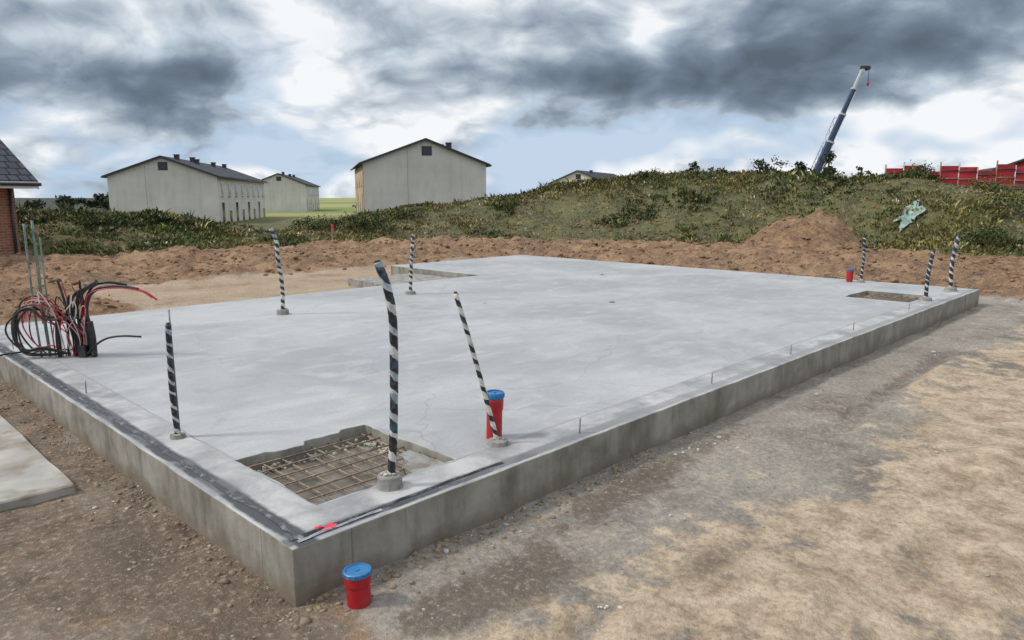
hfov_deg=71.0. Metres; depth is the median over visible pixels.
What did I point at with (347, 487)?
rebar
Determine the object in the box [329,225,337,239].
survey stake
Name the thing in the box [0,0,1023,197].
sky
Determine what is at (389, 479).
taped conduit
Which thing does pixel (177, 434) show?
taped conduit
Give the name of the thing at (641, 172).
bush
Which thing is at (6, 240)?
walls
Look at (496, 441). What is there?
taped conduit
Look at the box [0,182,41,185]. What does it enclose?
gutter
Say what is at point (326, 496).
rebar
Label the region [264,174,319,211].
walls
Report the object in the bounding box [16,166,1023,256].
weedy grass
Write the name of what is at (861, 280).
taped conduit
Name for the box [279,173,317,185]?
roof
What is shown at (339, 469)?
rebar
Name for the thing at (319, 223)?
bush
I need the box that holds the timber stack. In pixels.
[980,185,1023,193]
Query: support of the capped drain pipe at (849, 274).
on the concrete foundation slab
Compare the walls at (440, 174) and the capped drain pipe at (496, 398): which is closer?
the capped drain pipe at (496, 398)
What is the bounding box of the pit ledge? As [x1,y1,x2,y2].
[398,450,443,476]
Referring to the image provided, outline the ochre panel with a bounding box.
[355,164,363,213]
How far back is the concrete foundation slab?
6.71 m
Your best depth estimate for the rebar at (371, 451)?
4.89 m
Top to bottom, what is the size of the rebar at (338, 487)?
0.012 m
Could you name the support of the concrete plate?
on the ground at (914, 579)
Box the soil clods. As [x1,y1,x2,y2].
[0,179,1023,316]
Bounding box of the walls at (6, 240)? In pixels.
[0,188,20,253]
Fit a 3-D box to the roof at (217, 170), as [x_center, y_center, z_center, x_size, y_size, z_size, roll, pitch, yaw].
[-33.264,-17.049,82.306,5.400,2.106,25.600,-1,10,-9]
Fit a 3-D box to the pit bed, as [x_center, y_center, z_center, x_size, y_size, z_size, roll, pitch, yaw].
[-1.071,1.012,4.615,0.940,0.012,0.940,9,13,44]
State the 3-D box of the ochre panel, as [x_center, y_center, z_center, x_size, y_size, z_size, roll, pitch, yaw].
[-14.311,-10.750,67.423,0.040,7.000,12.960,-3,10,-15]
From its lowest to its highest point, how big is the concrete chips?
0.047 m
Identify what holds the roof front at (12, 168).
on the walls at (6, 240)
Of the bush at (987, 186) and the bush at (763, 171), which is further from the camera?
the bush at (763, 171)
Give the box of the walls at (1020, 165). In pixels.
[1016,161,1023,168]
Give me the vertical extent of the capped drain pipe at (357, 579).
0.306 m
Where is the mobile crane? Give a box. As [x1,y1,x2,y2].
[811,65,870,173]
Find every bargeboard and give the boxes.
[102,156,159,176]
[160,156,219,177]
[359,138,425,164]
[426,138,490,165]
[993,159,1023,170]
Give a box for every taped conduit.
[165,309,186,439]
[269,228,289,314]
[374,260,403,491]
[405,234,415,294]
[453,291,508,447]
[857,237,865,282]
[919,249,935,300]
[943,234,960,291]
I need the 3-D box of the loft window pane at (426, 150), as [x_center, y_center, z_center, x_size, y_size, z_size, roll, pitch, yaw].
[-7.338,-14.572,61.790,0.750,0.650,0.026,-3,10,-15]
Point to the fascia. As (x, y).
(37, 187)
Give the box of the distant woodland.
[21,192,355,209]
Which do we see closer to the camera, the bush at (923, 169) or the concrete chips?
the concrete chips
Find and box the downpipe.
[7,188,17,253]
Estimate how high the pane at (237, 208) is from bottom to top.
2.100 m
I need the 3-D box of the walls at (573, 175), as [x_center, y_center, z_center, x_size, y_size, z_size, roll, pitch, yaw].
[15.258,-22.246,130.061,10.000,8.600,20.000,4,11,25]
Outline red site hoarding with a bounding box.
[885,160,1023,189]
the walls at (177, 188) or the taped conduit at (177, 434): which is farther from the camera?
the walls at (177, 188)
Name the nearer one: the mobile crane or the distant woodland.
the mobile crane
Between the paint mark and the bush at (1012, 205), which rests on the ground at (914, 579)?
the bush at (1012, 205)
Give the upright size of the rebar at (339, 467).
0.012 m
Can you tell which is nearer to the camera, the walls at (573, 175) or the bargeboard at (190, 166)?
the bargeboard at (190, 166)
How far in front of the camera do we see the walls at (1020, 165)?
67.06 m
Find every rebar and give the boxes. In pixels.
[248,433,371,467]
[259,462,332,499]
[260,437,380,472]
[271,444,388,478]
[281,459,350,493]
[283,446,403,485]
[295,452,420,493]
[305,452,372,486]
[306,458,435,500]
[311,447,376,476]
[327,443,405,475]
[340,439,404,465]
[360,433,404,451]
[859,296,907,300]
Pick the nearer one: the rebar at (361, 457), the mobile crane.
the rebar at (361, 457)
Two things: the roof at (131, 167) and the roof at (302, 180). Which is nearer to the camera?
the roof at (131, 167)
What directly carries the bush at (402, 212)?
on the ground at (914, 579)
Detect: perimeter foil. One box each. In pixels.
[0,346,304,538]
[288,461,503,541]
[297,508,381,542]
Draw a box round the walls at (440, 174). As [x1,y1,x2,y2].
[356,140,485,211]
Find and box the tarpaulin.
[893,198,925,230]
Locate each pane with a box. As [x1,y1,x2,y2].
[158,163,166,168]
[222,202,225,221]
[236,202,238,220]
[248,202,250,218]
[422,147,430,154]
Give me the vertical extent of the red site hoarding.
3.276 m
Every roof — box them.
[105,155,159,177]
[160,155,265,181]
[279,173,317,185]
[426,138,488,166]
[578,170,617,178]
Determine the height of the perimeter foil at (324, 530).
0.011 m
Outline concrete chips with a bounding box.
[85,351,946,633]
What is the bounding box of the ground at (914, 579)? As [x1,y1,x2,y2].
[0,167,1023,639]
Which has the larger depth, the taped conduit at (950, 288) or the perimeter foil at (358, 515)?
the taped conduit at (950, 288)
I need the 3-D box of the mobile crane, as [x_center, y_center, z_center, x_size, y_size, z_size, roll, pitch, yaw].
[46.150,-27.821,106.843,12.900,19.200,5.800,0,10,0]
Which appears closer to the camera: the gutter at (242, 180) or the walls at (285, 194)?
the gutter at (242, 180)
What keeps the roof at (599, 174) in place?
on the walls at (573, 175)
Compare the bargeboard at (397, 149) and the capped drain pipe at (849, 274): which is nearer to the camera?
the capped drain pipe at (849, 274)
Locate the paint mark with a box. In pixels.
[322,522,336,529]
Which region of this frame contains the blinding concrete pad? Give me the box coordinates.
[348,273,450,287]
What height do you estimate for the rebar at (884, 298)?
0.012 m
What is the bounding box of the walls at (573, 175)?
[550,171,591,184]
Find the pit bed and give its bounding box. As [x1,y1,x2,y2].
[265,444,401,504]
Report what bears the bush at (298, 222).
on the ground at (914, 579)
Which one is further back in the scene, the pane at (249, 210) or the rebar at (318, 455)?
the pane at (249, 210)
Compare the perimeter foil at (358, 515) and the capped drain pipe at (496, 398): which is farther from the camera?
the capped drain pipe at (496, 398)
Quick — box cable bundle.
[0,220,157,357]
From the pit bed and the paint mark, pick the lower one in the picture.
the paint mark
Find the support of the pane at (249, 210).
attached to the lower right frame
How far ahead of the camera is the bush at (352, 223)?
32.65 m
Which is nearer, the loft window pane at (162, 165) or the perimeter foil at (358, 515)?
the perimeter foil at (358, 515)
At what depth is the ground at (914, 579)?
4.57 m
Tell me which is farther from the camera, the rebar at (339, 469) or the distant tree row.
the distant tree row
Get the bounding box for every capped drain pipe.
[342,563,371,609]
[486,389,504,438]
[846,268,853,281]
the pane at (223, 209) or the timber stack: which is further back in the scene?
the pane at (223, 209)
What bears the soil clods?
on the ground at (914, 579)
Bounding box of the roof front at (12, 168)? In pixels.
[0,140,36,181]
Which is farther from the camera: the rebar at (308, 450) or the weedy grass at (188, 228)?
the weedy grass at (188, 228)
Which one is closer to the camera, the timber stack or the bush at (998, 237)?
the bush at (998, 237)
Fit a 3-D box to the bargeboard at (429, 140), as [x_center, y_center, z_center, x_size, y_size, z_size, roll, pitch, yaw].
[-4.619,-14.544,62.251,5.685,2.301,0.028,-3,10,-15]
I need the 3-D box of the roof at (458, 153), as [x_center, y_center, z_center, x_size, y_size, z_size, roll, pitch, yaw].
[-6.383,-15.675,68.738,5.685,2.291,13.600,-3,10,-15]
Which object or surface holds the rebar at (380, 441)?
on the concrete foundation slab
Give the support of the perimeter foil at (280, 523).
on the concrete foundation slab
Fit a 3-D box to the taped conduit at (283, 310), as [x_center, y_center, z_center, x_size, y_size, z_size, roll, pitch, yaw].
[-3.292,-0.684,10.189,0.202,1.242,0.200,9,13,44]
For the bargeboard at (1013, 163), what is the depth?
67.08 m
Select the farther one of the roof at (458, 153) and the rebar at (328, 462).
the roof at (458, 153)
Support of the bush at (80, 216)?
on the ground at (914, 579)
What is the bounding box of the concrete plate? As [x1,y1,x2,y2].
[0,415,75,511]
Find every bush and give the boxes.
[56,202,116,231]
[287,215,318,228]
[307,212,345,231]
[335,211,376,231]
[363,208,396,230]
[388,206,425,219]
[634,168,660,174]
[755,167,778,173]
[893,160,941,177]
[959,168,1016,192]
[961,222,1023,247]
[987,189,1023,215]
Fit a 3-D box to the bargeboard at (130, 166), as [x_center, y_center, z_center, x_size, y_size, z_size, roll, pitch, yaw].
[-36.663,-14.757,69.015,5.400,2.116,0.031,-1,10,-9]
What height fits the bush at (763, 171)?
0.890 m
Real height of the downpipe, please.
2.330 m
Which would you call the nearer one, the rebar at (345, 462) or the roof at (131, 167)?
the rebar at (345, 462)
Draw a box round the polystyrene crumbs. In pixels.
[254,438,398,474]
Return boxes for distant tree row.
[681,150,871,175]
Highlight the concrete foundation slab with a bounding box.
[0,255,979,606]
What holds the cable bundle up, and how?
on the concrete foundation slab
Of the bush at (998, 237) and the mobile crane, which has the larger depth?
the mobile crane
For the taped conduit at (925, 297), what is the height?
0.842 m
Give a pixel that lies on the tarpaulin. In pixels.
(905, 218)
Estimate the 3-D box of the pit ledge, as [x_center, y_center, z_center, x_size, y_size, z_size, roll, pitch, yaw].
[-0.628,0.960,4.667,0.430,0.072,0.266,9,13,44]
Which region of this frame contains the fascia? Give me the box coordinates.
[0,181,38,188]
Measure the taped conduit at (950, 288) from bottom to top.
1.022 m
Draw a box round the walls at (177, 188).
[107,158,265,222]
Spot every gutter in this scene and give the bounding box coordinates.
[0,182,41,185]
[220,177,267,182]
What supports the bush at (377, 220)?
on the ground at (914, 579)
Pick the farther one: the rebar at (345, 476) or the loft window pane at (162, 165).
the loft window pane at (162, 165)

